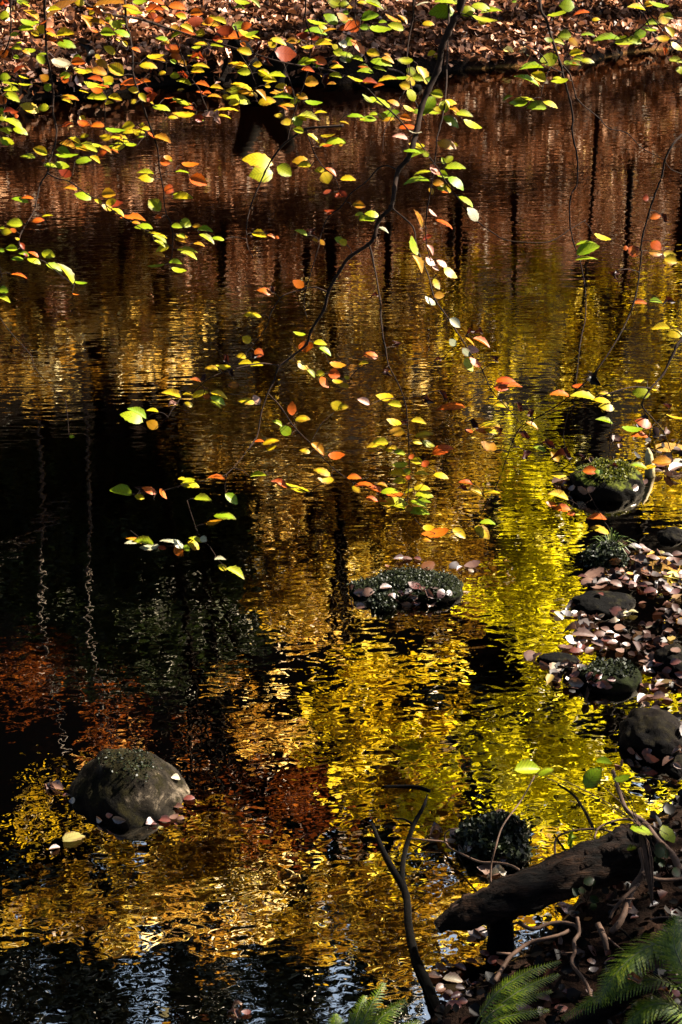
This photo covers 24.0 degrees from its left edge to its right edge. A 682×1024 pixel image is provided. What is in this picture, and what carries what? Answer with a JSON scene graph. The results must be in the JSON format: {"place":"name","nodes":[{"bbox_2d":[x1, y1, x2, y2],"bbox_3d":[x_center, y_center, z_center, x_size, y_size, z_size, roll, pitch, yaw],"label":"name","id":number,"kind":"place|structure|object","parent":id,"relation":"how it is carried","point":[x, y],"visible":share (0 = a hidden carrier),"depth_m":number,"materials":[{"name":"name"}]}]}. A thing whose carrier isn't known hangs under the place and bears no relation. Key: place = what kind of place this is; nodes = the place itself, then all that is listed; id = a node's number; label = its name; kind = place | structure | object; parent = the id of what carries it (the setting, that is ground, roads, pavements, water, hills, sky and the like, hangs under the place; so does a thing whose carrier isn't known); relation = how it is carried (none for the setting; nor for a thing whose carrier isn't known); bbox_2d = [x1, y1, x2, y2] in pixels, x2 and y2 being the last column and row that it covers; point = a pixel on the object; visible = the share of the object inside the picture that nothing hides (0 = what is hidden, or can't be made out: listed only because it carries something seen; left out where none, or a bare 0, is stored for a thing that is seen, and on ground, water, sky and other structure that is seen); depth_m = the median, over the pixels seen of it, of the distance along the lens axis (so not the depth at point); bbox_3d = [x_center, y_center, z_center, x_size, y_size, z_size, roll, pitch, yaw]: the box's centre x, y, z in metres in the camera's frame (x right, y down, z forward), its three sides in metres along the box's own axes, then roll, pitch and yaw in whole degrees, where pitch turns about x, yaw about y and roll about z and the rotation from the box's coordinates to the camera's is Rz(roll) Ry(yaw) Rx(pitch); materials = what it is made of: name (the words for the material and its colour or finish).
{"place":"outdoors","nodes":[
{"label":"outdoors","id":0,"kind":"place"},
{"bbox_2d":[6,0,101,294],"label":"hanging branch","id":1,"kind":"object","parent":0,"point":[59,62],"visible":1,"depth_m":4.39,"materials":[{"name":"yellow plant"}]},
{"bbox_2d":[211,0,364,256],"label":"hanging branch","id":2,"kind":"object","parent":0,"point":[261,171],"visible":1,"depth_m":4.14,"materials":[{"name":"yellow plant"}]},
{"bbox_2d":[109,0,501,503],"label":"hanging branch","id":3,"kind":"object","parent":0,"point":[427,105],"visible":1,"depth_m":4.39,"materials":[{"name":"plant"}]},
{"bbox_2d":[124,493,243,578],"bbox_3d":[-0.425,0.059,4.567,0.444,0.179,0.165,16,32,28],"label":"hanging branch","id":4,"kind":"object","parent":3,"relation":"hanging from","point":[178,550],"visible":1,"depth_m":4.55,"materials":[{"name":"yellow plant"}]},
{"bbox_2d":[338,246,465,541],"bbox_3d":[0.142,-0.269,4.391,0.338,0.816,0.302,16,32,28],"label":"hanging branch","id":5,"kind":"object","parent":3,"relation":"hanging from","point":[400,502],"visible":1,"depth_m":4.39,"materials":[{"name":"yellow plant"}]},
{"bbox_2d":[403,0,481,269],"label":"hanging branch","id":6,"kind":"object","parent":3,"relation":"hanging from","point":[442,9],"visible":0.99,"depth_m":4.29,"materials":[{"name":"yellow plant"}]},
{"bbox_2d":[0,46,681,1023],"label":"water","id":7,"kind":"structure","parent":0,"point":[286,708],"depth_m":6.72,"materials":[{"name":"liquid"}]},
{"bbox_2d":[49,779,63,789],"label":"fallen leaf","id":8,"kind":"object","parent":7,"relation":"on","point":[56,783],"visible":1,"depth_m":5.14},
{"bbox_2d":[62,831,84,841],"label":"fallen leaf","id":9,"kind":"object","parent":7,"relation":"on","point":[70,836],"visible":1,"depth_m":4.92,"materials":[{"name":"plant"}]},
{"bbox_2d":[112,816,125,823],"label":"fallen leaf","id":10,"kind":"object","parent":7,"relation":"on","point":[117,819],"visible":1,"depth_m":4.96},
{"bbox_2d":[159,815,170,821],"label":"fallen leaf","id":11,"kind":"object","parent":7,"relation":"on","point":[164,818],"visible":1,"depth_m":5.00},
{"bbox_2d":[353,599,370,608],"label":"flat stone","id":12,"kind":"object","parent":7,"relation":"on","point":[366,602],"visible":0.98,"depth_m":6.14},
{"bbox_2d":[367,591,400,612],"bbox_3d":[0.164,0.350,6.136,0.128,0.085,0.129,0,28,0],"label":"mossy stone","id":13,"kind":"object","parent":7,"relation":"in","point":[382,602],"visible":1,"depth_m":6.11,"materials":[{"name":"green plant"}]},
{"bbox_2d":[352,78,421,90],"bbox_3d":[0.396,-3.620,13.595,0.598,0.090,0.205,5,28,9],"label":"fallen log","id":14,"kind":"object","parent":7,"relation":"on","point":[395,83],"visible":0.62,"depth_m":13.59,"materials":[{"name":"wood"}]},
{"bbox_2d":[371,785,445,1017],"bbox_3d":[0.190,1.112,4.676,0.216,0.082,1.162,0,28,0],"label":"forked branch","id":15,"kind":"object","parent":7,"relation":"in","point":[430,991],"visible":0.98,"depth_m":4.67,"materials":[{"name":"brown wood"}]},
{"bbox_2d":[421,561,434,570],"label":"fallen leaf","id":16,"kind":"object","parent":7,"relation":"on","point":[430,564],"visible":0.83,"depth_m":6.39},
{"bbox_2d":[429,971,441,977],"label":"fallen leaf","id":17,"kind":"object","parent":7,"relation":"on","point":[434,974],"visible":1,"depth_m":4.41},
{"bbox_2d":[430,822,441,834],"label":"fallen leaf","id":18,"kind":"object","parent":7,"relation":"on","point":[435,826],"visible":1,"depth_m":4.95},
{"bbox_2d":[431,962,447,971],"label":"fallen leaf","id":19,"kind":"object","parent":7,"relation":"on","point":[441,967],"visible":1,"depth_m":4.43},
{"bbox_2d":[435,983,445,991],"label":"fallen leaf","id":20,"kind":"object","parent":7,"relation":"on","point":[440,987],"visible":1,"depth_m":4.37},
{"bbox_2d":[437,589,444,598],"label":"fallen leaf","id":21,"kind":"object","parent":7,"relation":"on","point":[441,592],"visible":1,"depth_m":6.14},
{"bbox_2d":[443,972,463,982],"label":"fallen leaf","id":22,"kind":"object","parent":7,"relation":"on","point":[452,977],"visible":1,"depth_m":4.39,"materials":[{"name":"plant"}]},
{"bbox_2d":[451,991,462,998],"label":"fallen leaf","id":23,"kind":"object","parent":7,"relation":"on","point":[456,994],"visible":0.99,"depth_m":4.34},
{"bbox_2d":[410,838,519,870],"bbox_3d":[0.379,1.006,4.776,0.416,0.125,0.054,24,36,38],"label":"stick","id":24,"kind":"object","parent":7,"relation":"on","point":[485,862],"visible":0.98,"depth_m":4.78,"materials":[{"name":"brown wood"}]},
{"bbox_2d":[464,560,479,567],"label":"fallen leaf","id":25,"kind":"object","parent":7,"relation":"on","point":[473,564],"visible":1,"depth_m":6.40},
{"bbox_2d":[468,929,479,938],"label":"fallen leaf","id":26,"kind":"object","parent":7,"relation":"on","point":[474,933],"visible":0.77,"depth_m":4.55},
{"bbox_2d":[475,926,487,937],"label":"fallen leaf","id":27,"kind":"object","parent":7,"relation":"on","point":[485,933],"visible":0.61,"depth_m":4.56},
{"bbox_2d":[477,864,503,875],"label":"fallen leaf","id":28,"kind":"object","parent":7,"relation":"on","point":[484,868],"visible":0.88,"depth_m":4.79,"materials":[{"name":"plant"}]},
{"bbox_2d":[487,955,498,963],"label":"fallen leaf","id":29,"kind":"object","parent":7,"relation":"on","point":[491,959],"visible":1,"depth_m":4.46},
{"bbox_2d":[486,864,506,877],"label":"fallen leaf","id":30,"kind":"object","parent":7,"relation":"on","point":[497,868],"visible":0.87,"depth_m":4.77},
{"bbox_2d":[523,650,534,660],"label":"fallen leaf","id":31,"kind":"object","parent":7,"relation":"on","point":[528,655],"visible":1,"depth_m":5.82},
{"bbox_2d":[537,652,579,664],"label":"flat stone","id":32,"kind":"object","parent":7,"relation":"on","point":[554,657],"visible":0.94,"depth_m":5.79,"materials":[{"name":"stone"}]},
{"bbox_2d":[562,621,580,633],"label":"fallen leaf","id":33,"kind":"object","parent":7,"relation":"on","point":[575,625],"visible":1,"depth_m":5.95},
{"bbox_2d":[565,635,579,643],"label":"fallen leaf","id":34,"kind":"object","parent":7,"relation":"on","point":[572,639],"visible":1,"depth_m":5.91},
{"bbox_2d":[569,647,582,652],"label":"fallen leaf","id":35,"kind":"object","parent":7,"relation":"on","point":[575,649],"visible":1,"depth_m":5.85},
{"bbox_2d":[571,627,594,636],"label":"fallen leaf","id":36,"kind":"object","parent":7,"relation":"on","point":[582,631],"visible":1,"depth_m":5.93,"materials":[{"name":"plant"}]},
{"bbox_2d":[578,618,593,625],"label":"fallen leaf","id":37,"kind":"object","parent":7,"relation":"on","point":[585,620],"visible":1,"depth_m":6.03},
{"bbox_2d":[582,567,603,578],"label":"fallen leaf","id":38,"kind":"object","parent":7,"relation":"on","point":[594,572],"visible":1,"depth_m":6.33,"materials":[{"name":"plant"}]},
{"bbox_2d":[546,414,681,791],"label":"drifted leaf litter","id":39,"kind":"object","parent":7,"relation":"on","point":[614,574],"visible":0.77,"depth_m":5.99,"materials":[{"name":"plant"}]},
{"bbox_2d":[568,677,583,688],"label":"fallen leaf","id":40,"kind":"object","parent":39,"relation":"on","point":[576,682],"visible":1,"depth_m":5.65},
{"bbox_2d":[669,462,681,470],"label":"fallen leaf","id":41,"kind":"object","parent":39,"relation":"on","point":[673,466],"visible":0.99,"depth_m":7.16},
{"bbox_2d":[609,606,621,615],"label":"fallen leaf","id":42,"kind":"object","parent":7,"relation":"on","point":[615,611],"visible":1,"depth_m":6.07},
{"bbox_2d":[610,579,621,586],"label":"fallen leaf","id":43,"kind":"object","parent":7,"relation":"on","point":[617,582],"visible":1,"depth_m":6.28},
{"bbox_2d":[637,693,646,701],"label":"fallen leaf","id":44,"kind":"object","parent":7,"relation":"on","point":[641,696],"visible":1,"depth_m":5.58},
{"bbox_2d":[644,448,654,477],"bbox_3d":[1.368,-0.205,7.091,0.058,0.168,0.047,0,28,0],"label":"wood splinter","id":45,"kind":"object","parent":7,"relation":"on","point":[649,473],"visible":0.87,"depth_m":7.08,"materials":[{"name":"wood"}]},
{"bbox_2d":[643,754,658,762],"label":"fallen leaf","id":46,"kind":"object","parent":7,"relation":"on","point":[649,758],"visible":1,"depth_m":5.24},
{"bbox_2d":[651,691,665,698],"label":"fallen leaf","id":47,"kind":"object","parent":7,"relation":"on","point":[658,694],"visible":1,"depth_m":5.59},
{"bbox_2d":[664,470,679,476],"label":"fallen leaf","id":48,"kind":"object","parent":7,"relation":"on","point":[670,473],"visible":1,"depth_m":7.09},
{"bbox_2d":[664,754,681,777],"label":"brown stone","id":49,"kind":"object","parent":7,"relation":"on","point":[670,768],"visible":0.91,"depth_m":5.22,"materials":[{"name":"stone"}]},
{"bbox_2d":[0,0,681,1023],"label":"ground","id":50,"kind":"structure","parent":0,"point":[590,934],"depth_m":5.03,"materials":[{"name":"soil"}]},
{"bbox_2d":[69,747,189,828],"bbox_3d":[-0.680,0.896,5.134,0.397,0.319,0.356,20,34,33],"label":"boulder","id":51,"kind":"object","parent":50,"relation":"on","point":[135,789],"visible":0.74,"depth_m":5.02,"materials":[{"name":"grey stone"}]},
{"bbox_2d":[194,75,224,83],"bbox_3d":[-1.119,-3.671,13.625,0.262,0.080,0.077,0,28,0],"label":"fallen log","id":52,"kind":"object","parent":50,"relation":"on","point":[203,77],"visible":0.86,"depth_m":13.60,"materials":[{"name":"wood"}]},
{"bbox_2d":[229,39,293,98],"bbox_3d":[-0.648,-3.621,13.226,0.530,0.670,0.322,0,28,0],"label":"forked stump","id":53,"kind":"object","parent":50,"relation":"on","point":[248,80],"visible":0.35,"depth_m":13.11,"materials":[{"name":"wood"}]},
{"bbox_2d":[0,0,681,104],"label":"leaf litter","id":54,"kind":"object","parent":50,"relation":"on","point":[623,23],"visible":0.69,"depth_m":14.12,"materials":[{"name":"plant"}]},
{"bbox_2d":[216,9,260,20],"bbox_3d":[-0.905,-4.371,14.141,0.417,0.095,0.082,8,29,15],"label":"fallen branch","id":55,"kind":"object","parent":54,"relation":"on","point":[249,18],"visible":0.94,"depth_m":14.11,"materials":[{"name":"wood"}]},
{"bbox_2d":[327,982,421,1023],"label":"fern","id":56,"kind":"object","parent":50,"relation":"on","point":[358,1018],"visible":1,"depth_m":4.09,"materials":[{"name":"plant"}]},
{"bbox_2d":[347,564,463,603],"bbox_3d":[0.260,0.298,6.238,0.478,0.144,0.238,0,28,0],"label":"mossy stone","id":57,"kind":"object","parent":50,"relation":"on","point":[397,580],"visible":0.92,"depth_m":6.19,"materials":[{"name":"green plant"}]},
{"bbox_2d":[362,587,374,596],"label":"fallen leaf","id":58,"kind":"object","parent":57,"relation":"on","point":[367,591],"visible":1,"depth_m":6.15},
{"bbox_2d":[451,809,532,868],"bbox_3d":[0.460,1.010,4.884,0.249,0.204,0.218,0,28,0],"label":"mossy rock","id":59,"kind":"object","parent":50,"relation":"on","point":[480,834],"visible":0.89,"depth_m":4.83,"materials":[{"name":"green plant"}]},
{"bbox_2d":[489,775,534,881],"bbox_3d":[0.505,0.935,4.758,0.018,0.125,0.380,12,30,22],"label":"stick","id":60,"kind":"object","parent":59,"relation":"on","point":[490,876],"visible":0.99,"depth_m":4.66,"materials":[{"name":"brown wood"}]},
{"bbox_2d":[475,960,559,1023],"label":"fern","id":61,"kind":"object","parent":50,"relation":"on","point":[503,1003],"visible":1,"depth_m":4.12,"materials":[{"name":"plant"}]},
{"bbox_2d":[516,1003,532,1013],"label":"fallen leaf","id":62,"kind":"object","parent":50,"relation":"on","point":[528,1006],"visible":0.56,"depth_m":4.19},
{"bbox_2d":[493,929,570,982],"bbox_3d":[0.504,1.191,4.354,0.260,0.062,0.059,-17,32,-29],"label":"stick","id":63,"kind":"object","parent":50,"relation":"on","point":[514,953],"visible":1,"depth_m":4.37,"materials":[{"name":"brown wood"}]},
{"bbox_2d":[434,824,660,957],"bbox_3d":[0.576,1.076,4.501,0.658,0.377,0.157,-7,29,-12],"label":"log","id":64,"kind":"object","parent":50,"relation":"on","point":[501,904],"visible":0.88,"depth_m":4.45,"materials":[{"name":"brown wood"}]},
{"bbox_2d":[518,920,580,936],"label":"stick","id":65,"kind":"object","parent":64,"relation":"on","point":[529,928],"visible":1,"depth_m":4.42,"materials":[{"name":"brown wood"}]},
{"bbox_2d":[557,784,593,830],"bbox_3d":[0.719,0.887,4.848,0.032,0.088,0.322,-5,28,-9],"label":"stick","id":66,"kind":"object","parent":64,"relation":"on","point":[581,806],"visible":0.92,"depth_m":4.86,"materials":[{"name":"brown wood"}]},
{"bbox_2d":[554,828,609,853],"bbox_3d":[0.731,0.946,4.546,0.265,0.126,0.072,12,30,22],"label":"stick","id":67,"kind":"object","parent":64,"relation":"on","point":[566,832],"visible":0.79,"depth_m":4.58,"materials":[{"name":"brown wood"}]},
{"bbox_2d":[594,818,640,838],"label":"stick","id":68,"kind":"object","parent":64,"relation":"on","point":[616,820],"visible":0.84,"depth_m":4.55,"materials":[{"name":"brown wood"}]},
{"bbox_2d":[609,848,644,934],"bbox_3d":[0.793,1.036,4.373,0.050,0.136,0.234,14,31,24],"label":"stick","id":69,"kind":"object","parent":64,"relation":"on","point":[618,924],"visible":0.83,"depth_m":4.34,"materials":[{"name":"brown wood"}]},
{"bbox_2d":[600,922,638,946],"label":"stick","id":70,"kind":"object","parent":69,"relation":"on","point":[619,929],"visible":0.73,"depth_m":4.31,"materials":[{"name":"brown wood"}]},
{"bbox_2d":[609,882,640,918],"bbox_3d":[0.769,1.054,4.352,0.106,0.077,0.013,-17,33,-29],"label":"stick","id":71,"kind":"object","parent":69,"relation":"attached to","point":[627,894],"visible":1,"depth_m":4.34,"materials":[{"name":"brown wood"}]},
{"bbox_2d":[641,870,681,881],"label":"stick","id":72,"kind":"object","parent":69,"relation":"attached to","point":[662,879],"visible":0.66,"depth_m":4.33,"materials":[{"name":"brown wood"}]},
{"bbox_2d":[611,769,681,873],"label":"stick","id":73,"kind":"object","parent":64,"relation":"on","point":[672,855],"visible":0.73,"depth_m":4.49,"materials":[{"name":"brown wood"}]},
{"bbox_2d":[414,721,681,1023],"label":"leaf mould","id":74,"kind":"object","parent":50,"relation":"on","point":[537,950],"visible":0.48,"depth_m":4.38,"materials":[{"name":"plant"}]},
{"bbox_2d":[570,917,592,998],"bbox_3d":[0.632,1.185,4.280,0.044,0.041,0.272,0,28,0],"label":"stick","id":75,"kind":"object","parent":74,"relation":"on","point":[573,966],"visible":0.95,"depth_m":4.29,"materials":[{"name":"brown wood"}]},
{"bbox_2d":[547,997,561,1003],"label":"fallen leaf","id":76,"kind":"object","parent":50,"relation":"on","point":[555,1000],"visible":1,"depth_m":4.21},
{"bbox_2d":[503,0,663,382],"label":"hanging branch","id":77,"kind":"object","parent":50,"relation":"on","point":[585,246],"visible":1,"depth_m":4.18,"materials":[{"name":"orange plant"}]},
{"bbox_2d":[557,0,599,64],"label":"hanging branch","id":78,"kind":"object","parent":77,"relation":"hanging from","point":[566,6],"visible":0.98,"depth_m":4.08,"materials":[{"name":"yellow plant"}]},
{"bbox_2d":[572,875,598,910],"bbox_3d":[0.656,1.021,4.310,0.072,0.108,0.044,0,28,0],"label":"ivy sprig","id":79,"kind":"object","parent":50,"relation":"on","point":[590,881],"visible":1,"depth_m":4.30,"materials":[{"name":"green plant"}]},
{"bbox_2d":[515,756,675,904],"bbox_3d":[0.680,0.820,4.269,0.431,0.345,0.153,11,30,19],"label":"sapling","id":80,"kind":"object","parent":50,"relation":"on","point":[592,777],"visible":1,"depth_m":4.21,"materials":[{"name":"green plant"}]},
{"bbox_2d":[595,922,608,949],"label":"stick","id":81,"kind":"object","parent":50,"relation":"on","point":[601,932],"visible":1,"depth_m":4.30,"materials":[{"name":"brown wood"}]},
{"bbox_2d":[563,984,643,1023],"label":"fern","id":82,"kind":"object","parent":50,"relation":"on","point":[601,1015],"visible":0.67,"depth_m":4.03,"materials":[{"name":"green plant"}]},
{"bbox_2d":[572,591,635,616],"bbox_3d":[1.008,0.361,6.139,0.246,0.094,0.158,-3,28,-6],"label":"flat stone","id":83,"kind":"object","parent":50,"relation":"on","point":[590,603],"visible":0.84,"depth_m":6.10,"materials":[{"name":"stone"}]},
{"bbox_2d":[579,539,629,569],"bbox_3d":[1.054,0.199,6.429,0.206,0.176,0.169,0,28,0],"label":"mossy stone","id":84,"kind":"object","parent":50,"relation":"on","point":[592,556],"visible":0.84,"depth_m":6.38,"materials":[{"name":"green plant"}]},
{"bbox_2d":[593,527,634,552],"bbox_3d":[1.092,0.124,6.436,0.182,0.044,0.166,-15,32,-26],"label":"grass tuft","id":85,"kind":"object","parent":84,"relation":"on","point":[611,535],"visible":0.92,"depth_m":6.46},
{"bbox_2d":[569,457,644,501],"bbox_3d":[1.159,-0.114,7.011,0.336,0.230,0.272,0,28,0],"label":"mossy stone","id":86,"kind":"object","parent":50,"relation":"on","point":[612,483],"visible":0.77,"depth_m":6.92,"materials":[{"name":"green plant"}]},
{"bbox_2d":[576,656,641,693],"bbox_3d":[0.946,0.590,5.683,0.243,0.145,0.164,3,28,5],"label":"flat stone","id":87,"kind":"object","parent":50,"relation":"on","point":[627,676],"visible":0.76,"depth_m":5.63,"materials":[{"name":"grey stone"}]},
{"bbox_2d":[561,914,681,1023],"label":"fern","id":88,"kind":"object","parent":50,"relation":"on","point":[668,947],"visible":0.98,"depth_m":3.96,"materials":[{"name":"plant"}]},
{"bbox_2d":[627,972,642,983],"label":"fallen leaf","id":89,"kind":"object","parent":88,"relation":"in","point":[636,979],"visible":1,"depth_m":3.94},
{"bbox_2d":[593,0,681,73],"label":"hanging branch","id":90,"kind":"object","parent":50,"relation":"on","point":[640,33],"visible":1,"depth_m":3.95,"materials":[{"name":"yellow plant"}]},
{"bbox_2d":[630,553,649,565],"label":"fallen leaf","id":91,"kind":"object","parent":50,"relation":"on","point":[640,557],"visible":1,"depth_m":6.42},
{"bbox_2d":[603,550,681,668],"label":"sunken leaves","id":92,"kind":"object","parent":50,"relation":"on","point":[670,572],"visible":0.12,"depth_m":6.34,"materials":[{"name":"plant"}]},
{"bbox_2d":[618,707,681,764],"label":"brown stone","id":93,"kind":"object","parent":50,"relation":"on","point":[655,731],"visible":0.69,"depth_m":5.29,"materials":[{"name":"stone"}]},
{"bbox_2d":[652,643,681,680],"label":"dark stone","id":94,"kind":"object","parent":50,"relation":"on","point":[665,655],"visible":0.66,"depth_m":5.72,"materials":[{"name":"stone"}]},
{"bbox_2d":[653,842,680,877],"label":"ivy sprig","id":95,"kind":"object","parent":50,"relation":"on","point":[661,850],"visible":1,"depth_m":4.28,"materials":[{"name":"green plant"}]},
{"bbox_2d":[657,526,681,542],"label":"dark stone","id":96,"kind":"object","parent":50,"relation":"on","point":[673,534],"visible":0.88,"depth_m":6.59,"materials":[{"name":"stone"}]},
{"bbox_2d":[212,0,610,242],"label":"hanging branch","id":97,"kind":"object","parent":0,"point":[285,53],"visible":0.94,"depth_m":4.69,"materials":[{"name":"yellow plant"}]},
{"bbox_2d":[324,0,439,124],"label":"hanging branch","id":98,"kind":"object","parent":97,"relation":"on","point":[351,25],"visible":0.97,"depth_m":4.62,"materials":[{"name":"yellow plant"}]},
{"bbox_2d":[458,134,681,538],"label":"hanging branch","id":99,"kind":"object","parent":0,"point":[482,531],"visible":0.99,"depth_m":4.38,"materials":[{"name":"black plant"}]},
{"bbox_2d":[392,208,522,432],"bbox_3d":[0.330,-0.556,4.553,0.252,0.466,0.639,-5,28,-10],"label":"hanging branch","id":100,"kind":"object","parent":99,"relation":"attached to","point":[470,363],"visible":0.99,"depth_m":4.42,"materials":[{"name":"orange plant"}]},
{"bbox_2d":[518,322,681,533],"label":"hanging branch","id":101,"kind":"object","parent":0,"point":[641,392],"visible":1,"depth_m":4.08,"materials":[{"name":"yellow plant"}]},
{"bbox_3d":[-3.204,-5.897,1.253,12.488,11.742,14.481,0,28,0],"label":"beech tree","id":102,"kind":"object","parent":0,"visible":0},
{"bbox_2d":[0,0,36,293],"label":"hanging branch","id":103,"kind":"object","parent":102,"relation":"hanging from","point":[5,77],"visible":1,"depth_m":4.20,"materials":[{"name":"yellow plant"}]},
{"bbox_2d":[0,295,74,437],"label":"hanging branch","id":104,"kind":"object","parent":102,"relation":"hanging from","point":[4,297],"visible":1,"depth_m":4.44,"materials":[{"name":"brown plant"}]},
{"bbox_2d":[47,145,166,246],"bbox_3d":[-0.609,-0.843,4.231,0.121,0.207,0.472,-24,36,-37],"label":"hanging branch","id":105,"kind":"object","parent":102,"relation":"hanging from","point":[108,192],"visible":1,"depth_m":4.25,"materials":[{"name":"yellow plant"}]},
{"bbox_2d":[78,0,213,272],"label":"hanging branch","id":106,"kind":"object","parent":102,"relation":"hanging from","point":[97,93],"visible":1,"depth_m":4.52,"materials":[{"name":"yellow plant"}]},
{"bbox_2d":[74,0,276,123],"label":"hanging branch","id":107,"kind":"object","parent":102,"relation":"hanging from","point":[187,30],"visible":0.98,"depth_m":4.79,"materials":[{"name":"yellow plant"}]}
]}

